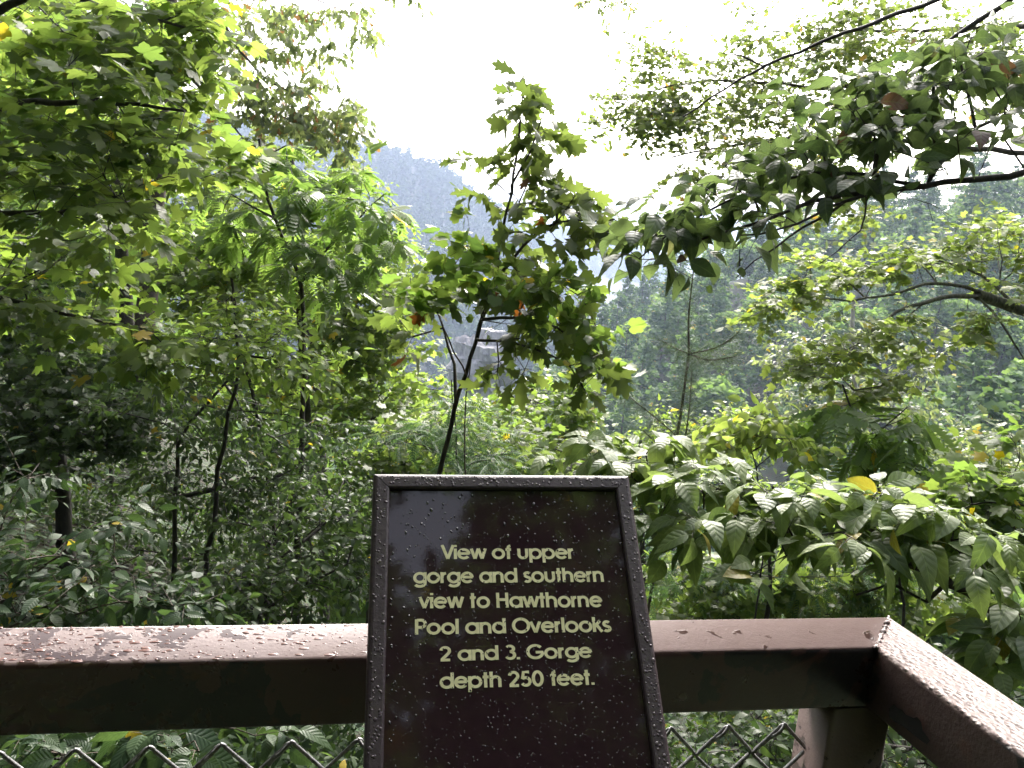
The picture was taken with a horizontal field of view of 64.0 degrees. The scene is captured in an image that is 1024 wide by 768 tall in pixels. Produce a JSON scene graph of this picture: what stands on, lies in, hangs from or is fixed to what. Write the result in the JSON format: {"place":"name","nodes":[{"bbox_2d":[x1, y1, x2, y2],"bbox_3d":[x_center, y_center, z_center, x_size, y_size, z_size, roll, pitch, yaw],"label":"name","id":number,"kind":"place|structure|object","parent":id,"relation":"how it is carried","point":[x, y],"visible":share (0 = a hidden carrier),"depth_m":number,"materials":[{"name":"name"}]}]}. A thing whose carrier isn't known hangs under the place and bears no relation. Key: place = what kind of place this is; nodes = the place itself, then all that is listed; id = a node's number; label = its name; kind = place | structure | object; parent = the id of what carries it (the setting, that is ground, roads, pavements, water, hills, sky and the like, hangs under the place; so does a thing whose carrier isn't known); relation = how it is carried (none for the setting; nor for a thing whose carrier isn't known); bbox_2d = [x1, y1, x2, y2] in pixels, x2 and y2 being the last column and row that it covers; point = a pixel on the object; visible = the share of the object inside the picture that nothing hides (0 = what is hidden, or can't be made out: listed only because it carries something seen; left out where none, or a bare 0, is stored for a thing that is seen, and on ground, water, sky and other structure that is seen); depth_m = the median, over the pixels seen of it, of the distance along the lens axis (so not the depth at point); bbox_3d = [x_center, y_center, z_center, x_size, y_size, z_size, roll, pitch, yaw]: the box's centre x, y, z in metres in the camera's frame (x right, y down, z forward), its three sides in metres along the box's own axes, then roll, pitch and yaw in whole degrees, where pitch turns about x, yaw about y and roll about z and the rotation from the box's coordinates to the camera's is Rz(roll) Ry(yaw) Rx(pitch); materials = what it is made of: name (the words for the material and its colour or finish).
{"place":"outdoors","nodes":[
{"label":"outdoors","id":0,"kind":"place"},
{"bbox_2d":[0,147,1023,767],"bbox_3d":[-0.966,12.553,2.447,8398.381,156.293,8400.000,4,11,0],"label":"ground","id":1,"kind":"structure","parent":0,"point":[778,465],"depth_m":12.99,"materials":[{"name":"green plant"}]},
{"bbox_2d":[0,198,233,569],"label":"maple tree","id":2,"kind":"object","parent":1,"relation":"on","point":[52,436],"visible":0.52,"depth_m":5.65,"materials":[{"name":"green plant"}]},
{"bbox_2d":[0,217,235,411],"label":"maple tree","id":3,"kind":"object","parent":1,"relation":"on","point":[57,324],"visible":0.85,"depth_m":4.05,"materials":[{"name":"green plant"}]},
{"bbox_2d":[0,434,257,627],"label":"shrub","id":4,"kind":"object","parent":1,"relation":"on","point":[58,613],"visible":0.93,"depth_m":2.21,"materials":[{"name":"green plant"}]},
{"bbox_2d":[0,0,298,300],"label":"maple tree","id":5,"kind":"object","parent":1,"relation":"on","point":[87,66],"visible":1,"depth_m":3.70,"materials":[{"name":"green plant"}]},
{"bbox_2d":[0,0,323,400],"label":"tree","id":6,"kind":"object","parent":1,"relation":"on","point":[119,253],"visible":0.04,"depth_m":11.90,"materials":[{"name":"green plant"}]},
{"bbox_2d":[0,725,334,767],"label":"shrub","id":7,"kind":"object","parent":1,"relation":"on","point":[103,749],"visible":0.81,"depth_m":1.27,"materials":[{"name":"green plant"}]},
{"bbox_2d":[0,606,362,767],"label":"shrub","id":8,"kind":"object","parent":1,"relation":"on","point":[321,758],"visible":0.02,"depth_m":2.90,"materials":[{"name":"green plant"}]},
{"bbox_2d":[58,365,390,625],"bbox_3d":[-1.754,0.897,5.172,2.014,2.140,1.595,0,12,-20],"label":"young tree","id":9,"kind":"object","parent":1,"relation":"on","point":[271,453],"visible":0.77,"depth_m":4.90,"materials":[{"name":"green plant"}]},
{"bbox_2d":[132,190,318,624],"bbox_3d":[-2.278,0.419,6.232,1.434,3.662,1.009,4,11,0],"label":"redbud","id":10,"kind":"object","parent":1,"relation":"on","point":[247,270],"visible":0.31,"depth_m":5.98,"materials":[{"name":"green plant"}]},
{"bbox_2d":[0,440,464,623],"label":"young tree","id":11,"kind":"object","parent":1,"relation":"on","point":[92,508],"visible":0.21,"depth_m":7.00,"materials":[{"name":"green plant"}]},
{"bbox_2d":[111,272,375,624],"bbox_3d":[-1.468,0.771,4.519,1.368,2.733,1.099,4,11,0],"label":"witch hazel","id":12,"kind":"object","parent":1,"relation":"on","point":[281,353],"visible":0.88,"depth_m":4.23,"materials":[{"name":"green plant"}]},
{"bbox_2d":[125,0,390,465],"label":"oak tree","id":13,"kind":"object","parent":1,"relation":"on","point":[298,127],"visible":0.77,"depth_m":9.58,"materials":[{"name":"green plant"}]},
{"bbox_2d":[142,460,384,740],"bbox_3d":[-1.203,1.302,4.354,1.394,1.760,1.632,4,11,0],"label":"shrub","id":14,"kind":"object","parent":1,"relation":"on","point":[240,588],"visible":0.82,"depth_m":4.08,"materials":[{"name":"green plant"}]},
{"bbox_2d":[0,0,546,623],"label":"gorge wood","id":15,"kind":"object","parent":1,"relation":"on","point":[328,454],"visible":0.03,"depth_m":17.40,"materials":[{"name":"green plant"}]},
{"bbox_2d":[124,208,437,624],"bbox_3d":[-2.132,0.278,7.139,2.931,3.568,2.198,4,11,0],"label":"maple tree","id":16,"kind":"object","parent":1,"relation":"on","point":[206,279],"visible":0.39,"depth_m":6.69,"materials":[{"name":"green plant"}]},
{"bbox_2d":[163,133,433,619],"bbox_3d":[-3.595,-0.234,13.248,4.688,7.648,3.195,4,11,0],"label":"tree","id":17,"kind":"object","parent":1,"relation":"on","point":[407,270],"visible":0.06,"depth_m":12.91,"materials":[{"name":"green plant"}]},
{"bbox_2d":[171,139,429,624],"bbox_3d":[-1.412,0.443,5.445,1.812,4.039,1.124,9,12,21],"label":"sumac sapling","id":18,"kind":"object","parent":1,"relation":"on","point":[300,209],"visible":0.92,"depth_m":5.00,"materials":[{"name":"green plant"}]},
{"bbox_2d":[92,111,583,389],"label":"ridge wood","id":19,"kind":"object","parent":1,"relation":"on","point":[428,172],"visible":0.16,"depth_m":654.92,"materials":[{"name":"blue plant"}]},
{"bbox_2d":[0,539,738,767],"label":"undergrowth","id":20,"kind":"object","parent":1,"relation":"on","point":[235,737],"visible":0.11,"depth_m":4.73,"materials":[{"name":"green plant"}]},
{"bbox_2d":[278,256,488,623],"bbox_3d":[-1.207,1.024,7.589,2.234,4.461,1.681,12,13,34],"label":"tulip tree","id":21,"kind":"object","parent":1,"relation":"on","point":[407,384],"visible":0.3,"depth_m":7.14,"materials":[{"name":"green plant"}]},
{"bbox_2d":[341,380,550,474],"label":"hemlock sapling","id":22,"kind":"object","parent":1,"relation":"on","point":[434,441],"visible":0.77,"depth_m":4.54,"materials":[{"name":"green plant"}]},
{"bbox_2d":[329,395,584,511],"bbox_3d":[-0.384,1.597,5.896,1.971,3.212,1.592,4,11,0],"label":"shrub","id":23,"kind":"object","parent":1,"relation":"on","point":[391,467],"visible":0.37,"depth_m":5.41,"materials":[{"name":"green plant"}]},
{"bbox_2d":[446,328,518,399],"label":"rock cliff","id":24,"kind":"structure","parent":1,"relation":"on","point":[482,354],"depth_m":115.58,"materials":[{"name":"grey stone"}]},
{"bbox_2d":[366,58,648,474],"bbox_3d":[-0.114,0.613,3.709,1.328,3.996,0.633,8,12,18],"label":"oak sapling","id":25,"kind":"object","parent":1,"relation":"on","point":[559,205],"visible":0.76,"depth_m":3.40,"materials":[{"name":"green plant"}]},
{"bbox_2d":[380,182,646,474],"bbox_3d":[-0.091,0.822,3.576,1.106,3.295,0.524,6,11,11],"label":"grape vine","id":26,"kind":"object","parent":25,"relation":"attached to","point":[473,260],"visible":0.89,"depth_m":3.27,"materials":[{"name":"plant"}]},
{"bbox_2d":[381,0,639,29],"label":"oak tree","id":27,"kind":"object","parent":1,"relation":"on","point":[579,3],"visible":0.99,"depth_m":12.95,"materials":[{"name":"green plant"}]},
{"bbox_2d":[0,615,1023,767],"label":"guard rail","id":28,"kind":"object","parent":1,"relation":"on","point":[851,689],"visible":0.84,"depth_m":0.84,"materials":[{"name":"brown paint"}]},
{"bbox_2d":[363,474,670,767],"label":"overlook sign","id":29,"kind":"object","parent":28,"relation":"attached to","point":[509,626],"visible":1,"depth_m":0.78,"materials":[{"name":"paint"}]},
{"bbox_2d":[454,365,609,472],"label":"tulip tree","id":30,"kind":"object","parent":1,"relation":"on","point":[568,418],"visible":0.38,"depth_m":8.03,"materials":[{"name":"green plant"}]},
{"bbox_2d":[502,219,666,282],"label":"ridge wood","id":31,"kind":"object","parent":1,"relation":"on","point":[557,234],"visible":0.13,"depth_m":1322.09,"materials":[{"name":"blue plant"}]},
{"bbox_2d":[572,302,618,393],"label":"pine tree","id":32,"kind":"object","parent":1,"relation":"on","point":[604,320],"visible":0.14,"depth_m":148.06,"materials":[{"name":"green plant"}]},
{"bbox_2d":[608,292,633,357],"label":"pine tree","id":33,"kind":"object","parent":1,"relation":"on","point":[616,318],"visible":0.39,"depth_m":160.58,"materials":[{"name":"green plant"}]},
{"bbox_2d":[600,362,651,459],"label":"pine tree","id":34,"kind":"object","parent":1,"relation":"on","point":[623,422],"visible":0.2,"depth_m":97.04,"materials":[{"name":"green plant"}]},
{"bbox_2d":[606,275,646,325],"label":"pine tree","id":35,"kind":"object","parent":1,"relation":"on","point":[629,290],"visible":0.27,"depth_m":182.74,"materials":[{"name":"green plant"}]},
{"bbox_2d":[602,320,660,389],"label":"pine tree","id":36,"kind":"object","parent":1,"relation":"on","point":[624,353],"visible":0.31,"depth_m":130.16,"materials":[{"name":"green plant"}]},
{"bbox_2d":[615,337,661,422],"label":"pine tree","id":37,"kind":"object","parent":1,"relation":"on","point":[644,359],"visible":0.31,"depth_m":115.05,"materials":[{"name":"green plant"}]},
{"bbox_2d":[623,372,660,442],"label":"pine tree","id":38,"kind":"object","parent":1,"relation":"on","point":[642,381],"visible":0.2,"depth_m":109.73,"materials":[{"name":"green plant"}]},
{"bbox_2d":[631,273,654,318],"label":"pine tree","id":39,"kind":"object","parent":1,"relation":"on","point":[641,292],"visible":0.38,"depth_m":189.79,"materials":[{"name":"green plant"}]},
{"bbox_2d":[623,281,687,382],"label":"pine tree","id":40,"kind":"object","parent":1,"relation":"on","point":[658,312],"visible":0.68,"depth_m":131.93,"materials":[{"name":"green plant"}]},
{"bbox_2d":[633,329,706,435],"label":"pine tree","id":41,"kind":"object","parent":1,"relation":"on","point":[662,391],"visible":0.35,"depth_m":104.75,"materials":[{"name":"green plant"}]},
{"bbox_2d":[604,245,758,611],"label":"pine sapling","id":42,"kind":"object","parent":1,"relation":"on","point":[695,357],"visible":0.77,"depth_m":5.92,"materials":[{"name":"green plant"}]},
{"bbox_2d":[648,306,730,410],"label":"pine tree","id":43,"kind":"object","parent":1,"relation":"on","point":[701,329],"visible":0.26,"depth_m":110.08,"materials":[{"name":"green plant"}]},
{"bbox_2d":[682,260,713,319],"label":"pine tree","id":44,"kind":"object","parent":1,"relation":"on","point":[701,289],"visible":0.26,"depth_m":153.65,"materials":[{"name":"green plant"}]},
{"bbox_2d":[662,273,736,358],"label":"pine tree","id":45,"kind":"object","parent":1,"relation":"on","point":[715,302],"visible":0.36,"depth_m":129.99,"materials":[{"name":"green plant"}]},
{"bbox_2d":[587,389,831,588],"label":"tree","id":46,"kind":"object","parent":1,"relation":"on","point":[750,462],"visible":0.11,"depth_m":10.96,"materials":[{"name":"green plant"}]},
{"bbox_2d":[682,240,746,303],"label":"pine tree","id":47,"kind":"object","parent":1,"relation":"on","point":[716,260],"visible":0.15,"depth_m":162.59,"materials":[{"name":"green plant"}]},
{"bbox_2d":[682,375,751,422],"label":"broadleaf tree","id":48,"kind":"object","parent":1,"relation":"on","point":[722,389],"visible":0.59,"depth_m":96.76,"materials":[{"name":"green plant"}]},
{"bbox_2d":[693,364,749,423],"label":"pine tree","id":49,"kind":"object","parent":1,"relation":"on","point":[738,377],"visible":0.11,"depth_m":102.78,"materials":[{"name":"green plant"}]},
{"bbox_2d":[707,311,744,353],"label":"broadleaf tree","id":50,"kind":"object","parent":1,"relation":"on","point":[720,319],"visible":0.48,"depth_m":124.53,"materials":[{"name":"green plant"}]},
{"bbox_2d":[710,307,775,384],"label":"pine tree","id":51,"kind":"object","parent":1,"relation":"on","point":[742,357],"visible":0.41,"depth_m":115.66,"materials":[{"name":"green plant"}]},
{"bbox_2d":[725,240,774,295],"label":"broadleaf tree","id":52,"kind":"object","parent":1,"relation":"on","point":[753,254],"visible":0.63,"depth_m":163.02,"materials":[{"name":"green plant"}]},
{"bbox_2d":[736,261,771,303],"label":"pine tree","id":53,"kind":"object","parent":1,"relation":"on","point":[757,277],"visible":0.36,"depth_m":149.79,"materials":[{"name":"green plant"}]},
{"bbox_2d":[673,390,845,761],"bbox_3d":[1.173,1.440,4.407,0.909,2.882,0.677,4,11,0],"label":"sapling","id":54,"kind":"object","parent":1,"relation":"on","point":[741,428],"visible":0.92,"depth_m":4.09,"materials":[{"name":"green plant"}]},
{"bbox_2d":[728,289,801,408],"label":"pine tree","id":55,"kind":"object","parent":1,"relation":"on","point":[753,379],"visible":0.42,"depth_m":108.65,"materials":[{"name":"green plant"}]},
{"bbox_2d":[515,423,1023,697],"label":"dogwood shrub","id":56,"kind":"object","parent":1,"relation":"on","point":[747,521],"visible":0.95,"depth_m":2.02,"materials":[{"name":"green plant"}]},
{"bbox_2d":[745,293,817,362],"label":"broadleaf tree","id":57,"kind":"object","parent":1,"relation":"on","point":[772,297],"visible":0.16,"depth_m":121.16,"materials":[{"name":"green plant"}]},
{"bbox_2d":[762,217,823,294],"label":"pine tree","id":58,"kind":"object","parent":1,"relation":"on","point":[803,240],"visible":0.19,"depth_m":138.95,"materials":[{"name":"green plant"}]},
{"bbox_2d":[569,0,1023,249],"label":"maple tree","id":59,"kind":"object","parent":1,"relation":"on","point":[667,118],"visible":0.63,"depth_m":8.24,"materials":[{"name":"green plant"}]},
{"bbox_2d":[578,0,1023,301],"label":"dogwood tree","id":60,"kind":"object","parent":1,"relation":"on","point":[869,105],"visible":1,"depth_m":2.28,"materials":[{"name":"green plant"}]},
{"bbox_2d":[774,265,830,327],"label":"broadleaf tree","id":61,"kind":"object","parent":1,"relation":"on","point":[818,273],"visible":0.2,"depth_m":133.60,"materials":[{"name":"green plant"}]},
{"bbox_2d":[641,454,964,766],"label":"hemlock sapling","id":62,"kind":"object","parent":1,"relation":"on","point":[769,576],"visible":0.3,"depth_m":5.97,"materials":[{"name":"green plant"}]},
{"bbox_2d":[768,346,838,472],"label":"pine tree","id":63,"kind":"object","parent":1,"relation":"on","point":[807,403],"visible":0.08,"depth_m":87.80,"materials":[{"name":"green plant"}]},
{"bbox_2d":[780,291,836,366],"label":"pine tree","id":64,"kind":"object","parent":1,"relation":"on","point":[804,332],"visible":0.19,"depth_m":111.91,"materials":[{"name":"green plant"}]},
{"bbox_2d":[642,493,1019,764],"bbox_3d":[3.099,2.785,7.805,4.600,3.717,3.546,4,11,0],"label":"bush","id":65,"kind":"object","parent":1,"relation":"on","point":[720,606],"visible":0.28,"depth_m":6.25,"materials":[{"name":"green plant"}]},
{"bbox_2d":[814,230,848,268],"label":"broadleaf tree","id":66,"kind":"object","parent":1,"relation":"on","point":[830,251],"visible":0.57,"depth_m":158.90,"materials":[{"name":"green plant"}]},
{"bbox_2d":[663,634,1023,767],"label":"shrub","id":67,"kind":"object","parent":1,"relation":"on","point":[761,730],"visible":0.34,"depth_m":2.98,"materials":[{"name":"green plant"}]},
{"bbox_2d":[821,301,886,374],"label":"broadleaf tree","id":68,"kind":"object","parent":1,"relation":"on","point":[844,325],"visible":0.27,"depth_m":99.03,"materials":[{"name":"green plant"}]},
{"bbox_2d":[736,296,973,611],"bbox_3d":[6.000,3.246,15.600,4.541,9.781,3.844,4,11,0],"label":"tree","id":69,"kind":"object","parent":1,"relation":"on","point":[767,357],"visible":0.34,"depth_m":14.83,"materials":[{"name":"green plant"}]},
{"bbox_2d":[837,219,889,263],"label":"broadleaf tree","id":70,"kind":"object","parent":1,"relation":"on","point":[869,239],"visible":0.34,"depth_m":148.81,"materials":[{"name":"green plant"}]},
{"bbox_2d":[775,384,962,626],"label":"sumac sapling","id":71,"kind":"object","parent":1,"relation":"on","point":[885,451],"visible":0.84,"depth_m":4.45,"materials":[{"name":"green plant"}]},
{"bbox_2d":[715,199,1023,422],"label":"maple tree","id":72,"kind":"object","parent":1,"relation":"on","point":[807,292],"visible":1,"depth_m":4.86,"materials":[{"name":"green plant"}]},
{"bbox_2d":[861,246,912,313],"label":"pine tree","id":73,"kind":"object","parent":1,"relation":"on","point":[879,290],"visible":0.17,"depth_m":118.61,"materials":[{"name":"green plant"}]},
{"bbox_2d":[851,275,933,424],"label":"pine tree","id":74,"kind":"object","parent":1,"relation":"on","point":[890,308],"visible":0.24,"depth_m":94.23,"materials":[{"name":"green plant"}]},
{"bbox_2d":[869,216,932,294],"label":"pine tree","id":75,"kind":"object","parent":1,"relation":"on","point":[912,229],"visible":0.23,"depth_m":127.63,"materials":[{"name":"green plant"}]},
{"bbox_2d":[883,167,927,236],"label":"pine tree","id":76,"kind":"object","parent":1,"relation":"on","point":[913,175],"visible":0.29,"depth_m":161.91,"materials":[{"name":"green plant"}]},
{"bbox_2d":[876,203,937,274],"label":"pine tree","id":77,"kind":"object","parent":1,"relation":"on","point":[918,209],"visible":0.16,"depth_m":139.71,"materials":[{"name":"green plant"}]},
{"bbox_2d":[874,232,944,274],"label":"broadleaf tree","id":78,"kind":"object","parent":1,"relation":"on","point":[893,237],"visible":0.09,"depth_m":135.11,"materials":[{"name":"green plant"}]},
{"bbox_2d":[888,206,942,233],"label":"broadleaf tree","id":79,"kind":"object","parent":1,"relation":"on","point":[901,211],"visible":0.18,"depth_m":155.63,"materials":[{"name":"green plant"}]},
{"bbox_2d":[898,174,942,219],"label":"pine tree","id":80,"kind":"object","parent":1,"relation":"on","point":[928,192],"visible":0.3,"depth_m":173.18,"materials":[{"name":"green plant"}]},
{"bbox_2d":[821,578,1023,765],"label":"broadleaf tree","id":81,"kind":"object","parent":1,"relation":"on","point":[941,638],"visible":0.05,"depth_m":19.01,"materials":[{"name":"green plant"}]},
{"bbox_2d":[895,390,960,439],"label":"broadleaf tree","id":82,"kind":"object","parent":1,"relation":"on","point":[920,401],"visible":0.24,"depth_m":80.58,"materials":[{"name":"green plant"}]},
{"bbox_2d":[896,277,971,391],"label":"pine tree","id":83,"kind":"object","parent":1,"relation":"on","point":[946,316],"visible":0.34,"depth_m":98.77,"materials":[{"name":"green plant"}]},
{"bbox_2d":[846,410,1023,636],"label":"tree","id":84,"kind":"object","parent":1,"relation":"on","point":[965,451],"visible":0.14,"depth_m":12.77,"materials":[{"name":"green plant"}]},
{"bbox_2d":[903,345,994,494],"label":"pine tree","id":85,"kind":"object","parent":1,"relation":"on","point":[978,368],"visible":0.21,"depth_m":64.75,"materials":[{"name":"plant"}]},
{"bbox_2d":[921,250,980,319],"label":"pine tree","id":86,"kind":"object","parent":1,"relation":"on","point":[950,275],"visible":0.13,"depth_m":113.63,"materials":[{"name":"green plant"}]},
{"bbox_2d":[923,298,988,364],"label":"broadleaf tree","id":87,"kind":"object","parent":1,"relation":"on","point":[960,305],"visible":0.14,"depth_m":104.35,"materials":[{"name":"green plant"}]},
{"bbox_2d":[924,374,998,427],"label":"broadleaf tree","id":88,"kind":"object","parent":1,"relation":"on","point":[944,388],"visible":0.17,"depth_m":85.52,"materials":[{"name":"green plant"}]},
{"bbox_2d":[929,220,993,310],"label":"pine tree","id":89,"kind":"object","parent":1,"relation":"on","point":[964,277],"visible":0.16,"depth_m":118.81,"materials":[{"name":"green plant"}]},
{"bbox_2d":[934,144,991,215],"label":"pine tree","id":90,"kind":"object","parent":1,"relation":"on","point":[959,187],"visible":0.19,"depth_m":172.84,"materials":[{"name":"green plant"}]},
{"bbox_2d":[907,404,1023,576],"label":"maple sapling","id":91,"kind":"object","parent":1,"relation":"on","point":[978,486],"visible":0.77,"depth_m":3.63,"materials":[{"name":"green plant"}]},
{"bbox_2d":[938,155,993,215],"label":"pine tree","id":92,"kind":"object","parent":1,"relation":"on","point":[980,161],"visible":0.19,"depth_m":164.71,"materials":[{"name":"green plant"}]},
{"bbox_2d":[917,373,1023,584],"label":"pine tree","id":93,"kind":"object","parent":1,"relation":"on","point":[985,396],"visible":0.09,"depth_m":45.50,"materials":[{"name":"plant"}]},
{"bbox_2d":[923,175,1017,289],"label":"pine tree","id":94,"kind":"object","parent":1,"relation":"on","point":[980,189],"visible":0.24,"depth_m":128.01,"materials":[{"name":"green plant"}]},
{"bbox_2d":[944,169,1019,253],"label":"pine tree","id":95,"kind":"object","parent":1,"relation":"on","point":[996,186],"visible":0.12,"depth_m":140.14,"materials":[{"name":"green plant"}]},
{"bbox_2d":[952,371,1023,470],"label":"pine tree","id":96,"kind":"object","parent":1,"relation":"on","point":[1018,377],"visible":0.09,"depth_m":55.74,"materials":[{"name":"plant"}]},
{"bbox_2d":[968,311,1023,390],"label":"broadleaf tree","id":97,"kind":"object","parent":1,"relation":"on","point":[1007,351],"visible":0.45,"depth_m":86.96,"materials":[{"name":"green plant"}]},
{"bbox_2d":[974,238,1023,316],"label":"pine tree","id":98,"kind":"object","parent":1,"relation":"on","point":[1013,275],"visible":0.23,"depth_m":106.98,"materials":[{"name":"plant"}]},
{"bbox_2d":[994,357,1023,408],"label":"broadleaf tree","id":99,"kind":"object","parent":1,"relation":"on","point":[1016,365],"visible":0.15,"depth_m":79.22,"materials":[{"name":"green plant"}]},
{"bbox_2d":[30,0,1023,254],"label":"sky","id":100,"kind":"structure","parent":0,"point":[429,93],"materials":[{"name":"white"}]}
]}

